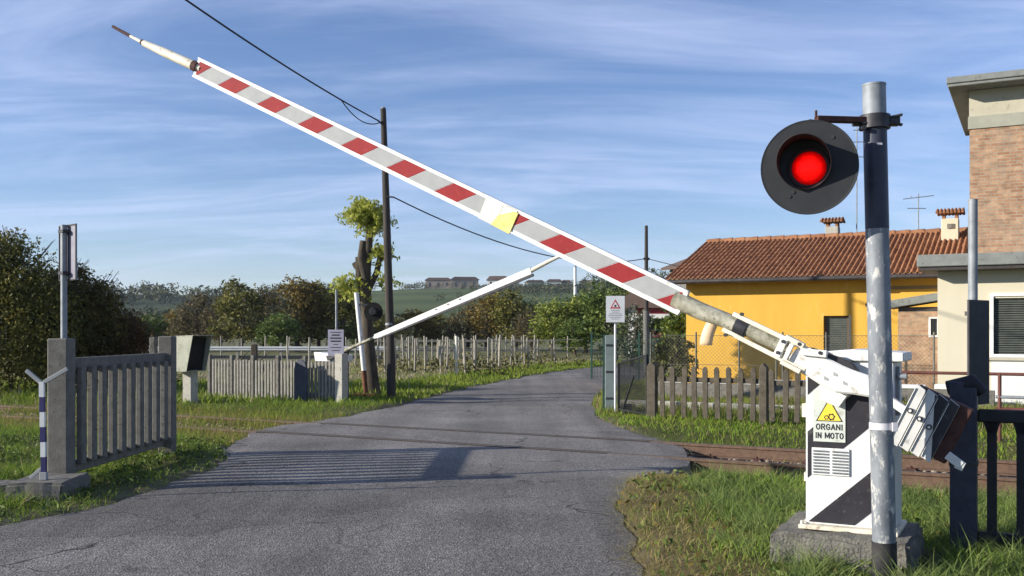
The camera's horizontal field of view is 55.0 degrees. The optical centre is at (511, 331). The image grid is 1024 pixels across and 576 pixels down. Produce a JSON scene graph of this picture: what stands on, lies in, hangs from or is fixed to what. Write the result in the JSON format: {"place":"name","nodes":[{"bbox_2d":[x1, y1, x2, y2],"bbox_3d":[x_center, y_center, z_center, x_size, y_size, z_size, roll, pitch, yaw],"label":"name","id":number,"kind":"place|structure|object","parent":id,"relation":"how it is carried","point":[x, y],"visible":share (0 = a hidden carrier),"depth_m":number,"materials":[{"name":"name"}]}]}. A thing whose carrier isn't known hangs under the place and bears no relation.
{"place":"outdoors","nodes":[
{"label":"outdoors","id":0,"kind":"place"},
{"bbox_2d":[251,344,257,359],"bbox_3d":[-7.200,0.920,27.500,0.169,1.160,0.140,0,0,0],"label":"stub post","id":1,"kind":"object","parent":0,"point":[254,349],"visible":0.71,"depth_m":27.43,"materials":[{"name":"wood"}]},
{"bbox_2d":[0,364,694,575],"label":"road","id":2,"kind":"structure","parent":0,"point":[328,506],"depth_m":8.54,"materials":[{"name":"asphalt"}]},
{"bbox_2d":[0,287,1023,575],"bbox_3d":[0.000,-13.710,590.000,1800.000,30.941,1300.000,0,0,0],"label":"ground","id":3,"kind":"structure","parent":0,"point":[418,299],"depth_m":14.09,"materials":[{"name":"plant"}]},
{"bbox_2d":[0,479,15,498],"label":"concrete block","id":4,"kind":"structure","parent":3,"relation":"on","point":[3,482],"depth_m":8.89,"materials":[{"name":"concrete"}]},
{"bbox_2d":[0,225,93,393],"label":"dark bush","id":5,"kind":"object","parent":3,"relation":"on","point":[11,251],"visible":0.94,"depth_m":23.10,"materials":[{"name":"green plant"}]},
{"bbox_2d":[4,472,89,501],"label":"concrete plinth","id":6,"kind":"structure","parent":3,"relation":"on","point":[55,485],"depth_m":8.69,"materials":[{"name":"concrete"}]},
{"bbox_2d":[25,367,68,479],"bbox_3d":[-4.189,0.823,8.861,0.382,1.014,0.050,0,0,-2],"label":"forked arm rest","id":7,"kind":"object","parent":6,"relation":"on","point":[42,472],"visible":1,"depth_m":8.84,"materials":[{"name":"white paint"}]},
{"bbox_2d":[58,223,76,337],"bbox_3d":[-4.331,0.230,9.524,0.360,2.540,0.079,0,0,41],"label":"edge on sign","id":8,"kind":"object","parent":3,"relation":"on","point":[67,253],"visible":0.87,"depth_m":9.50,"materials":[{"name":"metal"}]},
{"bbox_2d":[0,258,142,391],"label":"dark bush","id":9,"kind":"object","parent":3,"relation":"on","point":[90,300],"visible":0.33,"depth_m":24.25,"materials":[{"name":"green plant"}]},
{"bbox_2d":[47,336,176,473],"bbox_3d":[-4.230,0.780,10.637,0.330,1.460,2.765,0,0,0],"label":"slatted road fence","id":10,"kind":"object","parent":3,"relation":"on","point":[147,402],"visible":0.91,"depth_m":10.22,"materials":[{"name":"concrete"}]},
{"bbox_2d":[73,281,154,387],"bbox_3d":[-10.367,0.361,25.204,2.547,3.422,2.662,0,0,0],"label":"dark bush","id":11,"kind":"object","parent":3,"relation":"on","point":[137,346],"visible":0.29,"depth_m":24.96,"materials":[{"name":"green plant"}]},
{"bbox_2d":[136,312,172,351],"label":"hedgerow tree","id":12,"kind":"object","parent":3,"relation":"on","point":[158,329],"visible":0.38,"depth_m":75.78,"materials":[{"name":"green plant"}]},
{"bbox_2d":[161,309,199,335],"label":"hedgerow tree","id":13,"kind":"object","parent":3,"relation":"on","point":[170,315],"visible":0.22,"depth_m":85.10,"materials":[{"name":"green plant"}]},
{"bbox_2d":[166,291,222,342],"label":"hedgerow tree","id":14,"kind":"object","parent":3,"relation":"on","point":[182,328],"visible":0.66,"depth_m":81.45,"materials":[{"name":"green plant"}]},
{"bbox_2d":[176,335,213,403],"bbox_3d":[-6.574,0.781,20.181,0.621,1.437,0.630,0,0,22],"label":"hooded box","id":15,"kind":"object","parent":3,"relation":"on","point":[192,354],"visible":0.77,"depth_m":20.14,"materials":[{"name":"metal"}]},
{"bbox_2d":[0,391,400,523],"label":"verge grass","id":16,"kind":"structure","parent":3,"relation":"on","point":[19,468],"depth_m":12.07,"materials":[{"name":"plant"}]},
{"bbox_2d":[190,303,246,346],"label":"hedgerow tree","id":17,"kind":"object","parent":3,"relation":"on","point":[206,324],"visible":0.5,"depth_m":79.32,"materials":[{"name":"green plant"}]},
{"bbox_2d":[77,343,398,362],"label":"guardrail","id":18,"kind":"object","parent":3,"relation":"on","point":[237,348],"visible":0.37,"depth_m":44.00,"materials":[{"name":"metal"}]},
{"bbox_2d":[205,276,271,351],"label":"hedgerow tree","id":19,"kind":"object","parent":3,"relation":"on","point":[234,306],"visible":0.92,"depth_m":75.46,"materials":[{"name":"green plant"}]},
{"bbox_2d":[229,350,269,384],"bbox_3d":[-6.163,0.899,23.378,1.272,0.939,0.909,0,0,0],"label":"brush pile","id":20,"kind":"object","parent":3,"relation":"on","point":[239,367],"visible":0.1,"depth_m":23.21,"materials":[{"name":"brown wood"}]},
{"bbox_2d":[239,285,286,346],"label":"hedgerow tree","id":21,"kind":"object","parent":3,"relation":"on","point":[270,294],"visible":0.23,"depth_m":83.88,"materials":[{"name":"green plant"}]},
{"bbox_2d":[207,354,347,402],"bbox_3d":[-5.161,0.980,21.338,3.845,1.060,0.200,0,0,28],"label":"slatted trackside fence","id":22,"kind":"object","parent":3,"relation":"on","point":[261,377],"visible":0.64,"depth_m":21.34,"materials":[{"name":"concrete"}]},
{"bbox_2d":[252,311,308,352],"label":"hedgerow tree","id":23,"kind":"object","parent":3,"relation":"on","point":[280,334],"visible":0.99,"depth_m":71.31,"materials":[{"name":"green plant"}]},
{"bbox_2d":[262,274,333,346],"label":"hedgerow tree","id":24,"kind":"object","parent":3,"relation":"on","point":[305,290],"visible":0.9,"depth_m":77.00,"materials":[{"name":"green plant"}]},
{"bbox_2d":[294,360,306,401],"bbox_3d":[-4.424,1.030,20.613,0.340,0.900,0.043,0,0,28],"label":"arched board","id":25,"kind":"object","parent":3,"relation":"on","point":[300,378],"visible":0.77,"depth_m":20.59,"materials":[{"name":"metal"}]},
{"bbox_2d":[290,279,345,346],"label":"hedgerow tree","id":26,"kind":"object","parent":3,"relation":"on","point":[313,325],"visible":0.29,"depth_m":78.82,"materials":[{"name":"green plant"}]},
{"bbox_2d":[328,290,343,355],"bbox_3d":[-3.681,0.307,20.614,0.335,2.386,0.081,0,0,6],"label":"notice sign","id":27,"kind":"object","parent":3,"relation":"on","point":[336,341],"visible":0.92,"depth_m":20.58,"materials":[{"name":"metal"}]},
{"bbox_2d":[304,278,378,346],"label":"hedgerow tree","id":28,"kind":"object","parent":3,"relation":"on","point":[345,312],"visible":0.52,"depth_m":77.24,"materials":[{"name":"green plant"}]},
{"bbox_2d":[16,267,669,336],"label":"hillside woods","id":29,"kind":"object","parent":3,"relation":"on","point":[159,291],"visible":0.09,"depth_m":445.51,"materials":[{"name":"plant"}]},
{"bbox_2d":[344,309,384,344],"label":"hedgerow tree","id":30,"kind":"object","parent":3,"relation":"on","point":[352,340],"visible":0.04,"depth_m":87.29,"materials":[{"name":"green plant"}]},
{"bbox_2d":[327,194,406,393],"bbox_3d":[-3.437,-0.753,22.907,1.491,4.928,1.452,0,0,-39],"label":"lopped tree","id":31,"kind":"object","parent":3,"relation":"on","point":[365,214],"visible":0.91,"depth_m":22.83,"materials":[{"name":"green plant"}]},
{"bbox_2d":[353,292,382,396],"bbox_3d":[-3.270,0.300,22.427,0.680,2.410,0.395,0,0,0],"label":"crossing signal","id":32,"kind":"object","parent":3,"relation":"on","point":[373,311],"visible":0.89,"depth_m":22.40,"materials":[{"name":"white paint"}]},
{"bbox_2d":[357,313,411,345],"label":"hedgerow tree","id":33,"kind":"object","parent":3,"relation":"on","point":[383,325],"visible":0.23,"depth_m":85.41,"materials":[{"name":"green plant"}]},
{"bbox_2d":[383,337,385,375],"bbox_3d":[-4.216,0.881,32.624,0.083,1.515,0.084,-1,0,34],"label":"vineyard stake","id":34,"kind":"object","parent":3,"relation":"on","point":[384,341],"visible":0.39,"depth_m":32.59,"materials":[{"name":"wood"}]},
{"bbox_2d":[378,107,395,398],"bbox_3d":[-2.756,-1.629,21.696,0.412,6.662,0.203,0,0,0],"label":"utility pole","id":35,"kind":"object","parent":3,"relation":"on","point":[390,351],"visible":0.89,"depth_m":21.63,"materials":[{"name":"brown wood"}]},
{"bbox_2d":[185,0,377,120],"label":"overhead wire","id":36,"kind":"object","parent":35,"relation":"attached to","point":[220,23],"visible":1,"depth_m":17.11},
{"bbox_2d":[394,197,645,260],"bbox_3d":[1.225,-2.601,29.300,0.028,0.750,17.200,0,0,26],"label":"overhead wire","id":37,"kind":"object","parent":35,"relation":"attached to","point":[481,235],"visible":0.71,"depth_m":24.85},
{"bbox_2d":[0,358,792,405],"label":"meadow grass","id":38,"kind":"structure","parent":3,"relation":"on","point":[422,379],"depth_m":27.84,"materials":[{"name":"plant"}]},
{"bbox_2d":[414,338,415,372],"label":"vineyard stake","id":39,"kind":"object","parent":3,"relation":"on","point":[415,354],"visible":0.71,"depth_m":32.68,"materials":[{"name":"wood"}]},
{"bbox_2d":[394,308,445,350],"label":"hedgerow tree","id":40,"kind":"object","parent":3,"relation":"on","point":[425,326],"visible":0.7,"depth_m":79.42,"materials":[{"name":"green plant"}]},
{"bbox_2d":[423,336,425,371],"bbox_3d":[-3.121,0.887,35.280,0.149,1.501,0.078,0,0,52],"label":"vineyard stake","id":41,"kind":"object","parent":3,"relation":"on","point":[424,353],"visible":0.71,"depth_m":35.25,"materials":[{"name":"wood"}]},
{"bbox_2d":[314,256,559,399],"bbox_3d":[-1.530,-0.021,20.295,6.158,3.041,0.580,0,0,28],"label":"level crossing barrier","id":42,"kind":"object","parent":3,"relation":"on","point":[518,277],"visible":0.63,"depth_m":19.94,"materials":[{"name":"metal"}]},
{"bbox_2d":[412,314,463,348],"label":"hedgerow tree","id":43,"kind":"object","parent":3,"relation":"on","point":[441,323],"visible":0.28,"depth_m":83.22,"materials":[{"name":"green plant"}]},
{"bbox_2d":[425,278,450,288],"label":"village house","id":44,"kind":"structure","parent":3,"relation":"on","point":[432,282],"depth_m":600.00,"materials":[{"name":"grey paint"}]},
{"bbox_2d":[439,340,441,372],"bbox_3d":[-2.376,0.944,32.856,0.136,1.362,0.082,0,0,46],"label":"vineyard stake","id":45,"kind":"object","parent":3,"relation":"on","point":[440,355],"visible":0.71,"depth_m":32.84,"materials":[{"name":"wood"}]},
{"bbox_2d":[446,340,448,369],"bbox_3d":[-2.318,0.950,35.373,0.084,1.346,0.082,2,0,-14],"label":"vineyard stake","id":46,"kind":"object","parent":3,"relation":"on","point":[447,359],"visible":0.71,"depth_m":35.35,"materials":[{"name":"wood"}]},
{"bbox_2d":[455,336,457,375],"bbox_3d":[-1.860,0.865,33.000,0.102,1.470,0.102,0,0,22],"label":"end stake","id":47,"kind":"object","parent":3,"relation":"on","point":[456,352],"visible":0.8,"depth_m":32.96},
{"bbox_2d":[439,302,489,348],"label":"hedgerow tree","id":48,"kind":"object","parent":3,"relation":"on","point":[457,331],"visible":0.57,"depth_m":81.51,"materials":[{"name":"green plant"}]},
{"bbox_2d":[450,277,479,287],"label":"village house","id":49,"kind":"structure","parent":3,"relation":"on","point":[457,281],"depth_m":597.76,"materials":[{"name":"brown paint"}]},
{"bbox_2d":[463,338,466,374],"bbox_3d":[-1.574,0.916,32.941,0.137,1.432,0.082,0,0,3],"label":"vineyard stake","id":50,"kind":"object","parent":3,"relation":"on","point":[464,356],"visible":0.71,"depth_m":32.91,"materials":[{"name":"wood"}]},
{"bbox_2d":[354,345,587,374],"bbox_3d":[-1.714,0.975,39.746,10.736,1.076,15.263,0,0,0],"label":"vine foliage","id":51,"kind":"object","parent":3,"relation":"on","point":[451,360],"visible":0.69,"depth_m":38.05,"materials":[{"name":"green plant"}]},
{"bbox_2d":[474,340,475,370],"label":"vineyard stake","id":52,"kind":"object","parent":3,"relation":"on","point":[475,353],"visible":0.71,"depth_m":35.53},
{"bbox_2d":[460,293,510,350],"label":"hedgerow tree","id":53,"kind":"object","parent":3,"relation":"on","point":[485,304],"visible":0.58,"depth_m":79.59,"materials":[{"name":"green plant"}]},
{"bbox_2d":[487,338,488,365],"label":"vineyard stake","id":54,"kind":"object","parent":3,"relation":"on","point":[487,351],"visible":0.71,"depth_m":38.63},
{"bbox_2d":[486,276,505,285],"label":"village house","id":55,"kind":"structure","parent":3,"relation":"on","point":[491,279],"depth_m":589.86,"materials":[{"name":"white"}]},
{"bbox_2d":[498,335,500,369],"bbox_3d":[-0.449,0.872,35.665,0.142,1.538,0.078,0,0,-35],"label":"vineyard stake","id":56,"kind":"object","parent":3,"relation":"on","point":[499,355],"visible":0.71,"depth_m":35.64,"materials":[{"name":"wood"}]},
{"bbox_2d":[0,398,1002,475],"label":"track weeds","id":57,"kind":"object","parent":3,"relation":"on","point":[194,422],"visible":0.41,"depth_m":17.02,"materials":[{"name":"green plant"}]},
{"bbox_2d":[0,404,1015,496],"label":"railway track","id":58,"kind":"structure","parent":3,"relation":"on","point":[914,466],"depth_m":12.53,"materials":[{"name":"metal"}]},
{"bbox_2d":[510,335,512,365],"bbox_3d":[-0.024,0.871,38.821,0.082,1.543,0.084,4,1,-2],"label":"vineyard stake","id":59,"kind":"object","parent":3,"relation":"on","point":[511,351],"visible":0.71,"depth_m":38.79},
{"bbox_2d":[374,340,582,351],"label":"vine wire","id":60,"kind":"object","parent":59,"relation":"attached to","point":[479,349],"visible":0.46,"depth_m":41.73,"materials":[{"name":"metal"}]},
{"bbox_2d":[0,434,1023,575],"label":"verge weeds","id":61,"kind":"object","parent":3,"relation":"on","point":[191,460],"visible":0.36,"depth_m":9.20,"materials":[{"name":"green plant"}]},
{"bbox_2d":[486,287,541,350],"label":"hedgerow tree","id":62,"kind":"object","parent":3,"relation":"on","point":[507,308],"visible":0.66,"depth_m":77.22,"materials":[{"name":"green plant"}]},
{"bbox_2d":[510,308,543,351],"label":"hedgerow tree","id":63,"kind":"object","parent":3,"relation":"on","point":[519,324],"visible":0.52,"depth_m":73.91,"materials":[{"name":"green plant"}]},
{"bbox_2d":[524,280,543,285],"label":"village house","id":64,"kind":"structure","parent":3,"relation":"on","point":[530,282],"depth_m":589.76,"materials":[{"name":"grey"}]},
{"bbox_2d":[496,282,592,293],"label":"hillside vineyard","id":65,"kind":"object","parent":3,"relation":"on","point":[522,287],"visible":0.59,"depth_m":494.27,"materials":[{"name":"plant"}]},
{"bbox_2d":[525,297,576,353],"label":"hedgerow tree","id":66,"kind":"object","parent":3,"relation":"on","point":[554,316],"visible":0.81,"depth_m":69.59,"materials":[{"name":"green plant"}]},
{"bbox_2d":[546,279,562,286],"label":"village house","id":67,"kind":"structure","parent":3,"relation":"on","point":[552,281],"depth_m":591.50,"materials":[{"name":"grey"}]},
{"bbox_2d":[545,292,594,349],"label":"hedgerow tree","id":68,"kind":"object","parent":3,"relation":"on","point":[569,299],"visible":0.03,"depth_m":83.92,"materials":[{"name":"green plant"}]},
{"bbox_2d":[552,316,596,354],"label":"hedgerow tree","id":69,"kind":"object","parent":3,"relation":"on","point":[563,334],"visible":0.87,"depth_m":65.42,"materials":[{"name":"green plant"}]},
{"bbox_2d":[563,290,604,352],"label":"hedgerow tree","id":70,"kind":"object","parent":3,"relation":"on","point":[576,304],"visible":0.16,"depth_m":70.57,"materials":[{"name":"green plant"}]},
{"bbox_2d":[570,276,629,346],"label":"hedgerow tree","id":71,"kind":"object","parent":3,"relation":"on","point":[597,316],"visible":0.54,"depth_m":65.39,"materials":[{"name":"green plant"}]},
{"bbox_2d":[603,335,613,410],"bbox_3d":[1.826,0.805,18.549,0.228,1.490,0.086,0,0,8],"label":"gate post","id":72,"kind":"object","parent":3,"relation":"on","point":[608,370],"visible":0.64,"depth_m":18.51,"materials":[{"name":"metal"}]},
{"bbox_2d":[606,296,624,411],"bbox_3d":[1.919,0.415,18.292,0.345,2.170,0.083,0,0,4],"label":"warning sign","id":73,"kind":"object","parent":3,"relation":"on","point":[615,309],"visible":0.95,"depth_m":18.26,"materials":[{"name":"metal"}]},
{"bbox_2d":[596,303,665,365],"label":"grey shrub","id":74,"kind":"object","parent":3,"relation":"on","point":[636,324],"visible":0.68,"depth_m":42.86,"materials":[{"name":"green plant"}]},
{"bbox_2d":[617,354,648,415],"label":"wire gate","id":75,"kind":"structure","parent":3,"relation":"on","point":[620,388],"depth_m":17.56,"materials":[{"name":"black"}]},
{"bbox_2d":[591,332,684,378],"bbox_3d":[4.369,0.750,30.943,3.810,1.500,0.060,0,0,12],"label":"green fence","id":76,"kind":"object","parent":3,"relation":"on","point":[600,358],"visible":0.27,"depth_m":31.29,"materials":[{"name":"metal"}]},
{"bbox_2d":[643,225,649,371],"bbox_3d":[5.053,-1.150,37.000,0.235,5.700,0.219,0,0,0],"label":"utility pole","id":77,"kind":"object","parent":3,"relation":"on","point":[645,326],"visible":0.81,"depth_m":36.93,"materials":[{"name":"brown wood"}]},
{"bbox_2d":[641,308,685,370],"bbox_3d":[5.182,0.162,28.960,2.648,3.097,2.320,0,0,0],"label":"dark shrub","id":78,"kind":"object","parent":3,"relation":"on","point":[674,321],"visible":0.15,"depth_m":28.75,"materials":[{"name":"green plant"}]},
{"bbox_2d":[649,317,685,333],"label":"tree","id":79,"kind":"object","parent":3,"relation":"on","point":[658,320],"visible":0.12,"depth_m":43.62,"materials":[{"name":"green plant"}]},
{"bbox_2d":[661,259,685,362],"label":"gabled house","id":80,"kind":"structure","parent":3,"relation":"on","point":[671,268],"depth_m":46.38,"materials":[{"name":"concrete"}]},
{"bbox_2d":[649,326,701,376],"bbox_3d":[3.994,0.770,24.423,1.360,1.860,1.413,0,0,0],"label":"garden shrub","id":81,"kind":"object","parent":3,"relation":"on","point":[675,356],"visible":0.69,"depth_m":24.37,"materials":[{"name":"green plant"}]},
{"bbox_2d":[578,467,800,575],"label":"dry grass","id":82,"kind":"structure","parent":3,"relation":"on","point":[662,524],"depth_m":7.26,"materials":[{"name":"plant"}]},
{"bbox_2d":[623,399,801,411],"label":"kerb","id":83,"kind":"structure","parent":3,"relation":"on","point":[711,404],"depth_m":18.57,"materials":[{"name":"concrete"}]},
{"bbox_2d":[647,362,805,424],"bbox_3d":[3.960,1.054,15.988,3.695,1.092,0.140,0,0,28],"label":"picket fence","id":84,"kind":"object","parent":3,"relation":"on","point":[766,382],"visible":0.6,"depth_m":16.14,"materials":[{"name":"wood"}]},
{"bbox_2d":[650,332,934,388],"bbox_3d":[5.979,0.750,21.715,6.192,1.500,0.042,0,0,28],"label":"chain link fence","id":85,"kind":"object","parent":3,"relation":"on","point":[775,362],"visible":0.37,"depth_m":22.13,"materials":[{"name":"metal"}]},
{"bbox_2d":[592,381,1023,459],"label":"verge grass","id":86,"kind":"structure","parent":3,"relation":"on","point":[598,405],"depth_m":16.01,"materials":[{"name":"plant"}]},
{"bbox_2d":[665,227,967,383],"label":"yellow house","id":87,"kind":"structure","parent":3,"relation":"on","point":[810,284],"depth_m":25.02,"materials":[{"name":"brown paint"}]},
{"bbox_2d":[820,217,845,233],"bbox_3d":[9.317,-2.669,28.588,0.628,1.337,0.622,0,0,28],"label":"chimney","id":88,"kind":"object","parent":87,"relation":"on","point":[836,221],"visible":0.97,"depth_m":28.44,"materials":[{"name":"paint"}]},
{"bbox_2d":[824,316,850,350],"bbox_3d":[8.033,0.160,24.263,0.646,1.120,0.164,0,0,28],"label":"window","id":89,"kind":"structure","parent":87,"relation":"in","point":[833,325],"depth_m":24.30,"materials":[{"name":"grey metal"}]},
{"bbox_2d":[853,127,862,231],"bbox_3d":[10.098,-4.000,28.372,0.520,3.800,0.032,0,0,0],"label":"tv antenna","id":90,"kind":"object","parent":87,"relation":"on","point":[856,130],"visible":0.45,"depth_m":28.36,"materials":[{"name":"metal"}]},
{"bbox_2d":[905,194,933,228],"bbox_3d":[11.014,-3.075,26.667,0.843,1.350,0.027,0,0,0],"label":"tv antenna","id":91,"kind":"object","parent":87,"relation":"on","point":[918,197],"visible":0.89,"depth_m":26.66,"materials":[{"name":"metal"}]},
{"bbox_2d":[935,207,964,240],"bbox_3d":[11.266,-2.694,25.287,0.668,0.987,0.661,0,0,28],"label":"chimney","id":92,"kind":"object","parent":87,"relation":"on","point":[949,228],"visible":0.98,"depth_m":25.11,"materials":[{"name":"paint"}]},
{"bbox_2d":[618,470,1015,575],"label":"fallen leaves","id":93,"kind":"object","parent":3,"relation":"on","point":[698,553],"visible":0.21,"depth_m":7.48,"materials":[{"name":"orange plant"}]},
{"bbox_2d":[658,380,994,407],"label":"wall","id":94,"kind":"structure","parent":3,"relation":"on","point":[907,390],"depth_m":20.84,"materials":[{"name":"concrete"}]},
{"bbox_2d":[761,81,902,575],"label":"crossing signal","id":95,"kind":"object","parent":3,"relation":"on","point":[809,166],"visible":0.99,"depth_m":5.76,"materials":[{"name":"metal"}]},
{"bbox_2d":[667,454,1023,575],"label":"grass tufts","id":96,"kind":"object","parent":3,"relation":"on","point":[751,520],"visible":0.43,"depth_m":7.33,"materials":[{"name":"plant"}]},
{"bbox_2d":[768,512,925,575],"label":"concrete plinth","id":97,"kind":"structure","parent":3,"relation":"on","point":[910,539],"depth_m":6.21,"materials":[{"name":"concrete"}]},
{"bbox_2d":[112,25,973,536],"bbox_3d":[-0.410,-0.819,7.830,7.424,4.197,0.616,0,0,28],"label":"level crossing barrier","id":98,"kind":"object","parent":97,"relation":"on","point":[838,469],"visible":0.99,"depth_m":6.41,"materials":[{"name":"metal"}]},
{"bbox_2d":[891,293,937,388],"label":"brick shed","id":99,"kind":"structure","parent":3,"relation":"on","point":[915,322],"depth_m":21.55,"materials":[{"name":"orange brick"}]},
{"bbox_2d":[929,317,937,336],"bbox_3d":[9.195,-0.110,21.443,0.210,0.440,0.100,0,0,28],"label":"window","id":100,"kind":"structure","parent":99,"relation":"in","point":[933,321],"depth_m":21.45,"materials":[{"name":"white glass"}]},
{"bbox_2d":[902,371,1023,441],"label":"pipe handrail","id":101,"kind":"object","parent":3,"relation":"on","point":[1000,396],"visible":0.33,"depth_m":13.32,"materials":[{"name":"metal"}]},
{"bbox_2d":[917,69,1023,406],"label":"station building","id":102,"kind":"structure","parent":3,"relation":"on","point":[989,107],"depth_m":19.97,"materials":[{"name":"paint"}]},
{"bbox_2d":[989,293,1023,360],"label":"window","id":103,"kind":"structure","parent":102,"relation":"in","point":[1006,314],"depth_m":19.44,"materials":[{"name":"white plastic"}]},
{"bbox_2d":[965,199,988,404],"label":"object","id":104,"kind":"object","parent":3,"relation":"on","point":[977,313],"visible":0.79,"depth_m":6.77,"materials":[{"name":"metal"}]},
{"bbox_2d":[945,374,1023,554],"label":"black railing","id":105,"kind":"object","parent":3,"relation":"on","point":[968,390],"visible":0.91,"depth_m":6.53,"materials":[{"name":"metal"}]},
{"bbox_2d":[0,0,1023,294],"label":"sky","id":106,"kind":"structure","parent":0,"point":[600,122],"materials":[{"name":"blue"}]},
{"bbox_2d":[574,266,576,294],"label":"flag pole","id":107,"kind":"object","parent":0,"point":[575,279],"visible":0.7,"depth_m":94.89,"materials":[{"name":"metal"}]},
{"bbox_2d":[625,292,669,356],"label":"banded house","id":108,"kind":"structure","parent":0,"point":[631,298],"depth_m":59.80,"materials":[{"name":"red paint"}]},
{"bbox_2d":[617,467,1023,575],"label":"verge grass","id":109,"kind":"structure","parent":0,"point":[720,546],"depth_m":7.23,"materials":[{"name":"plant"}]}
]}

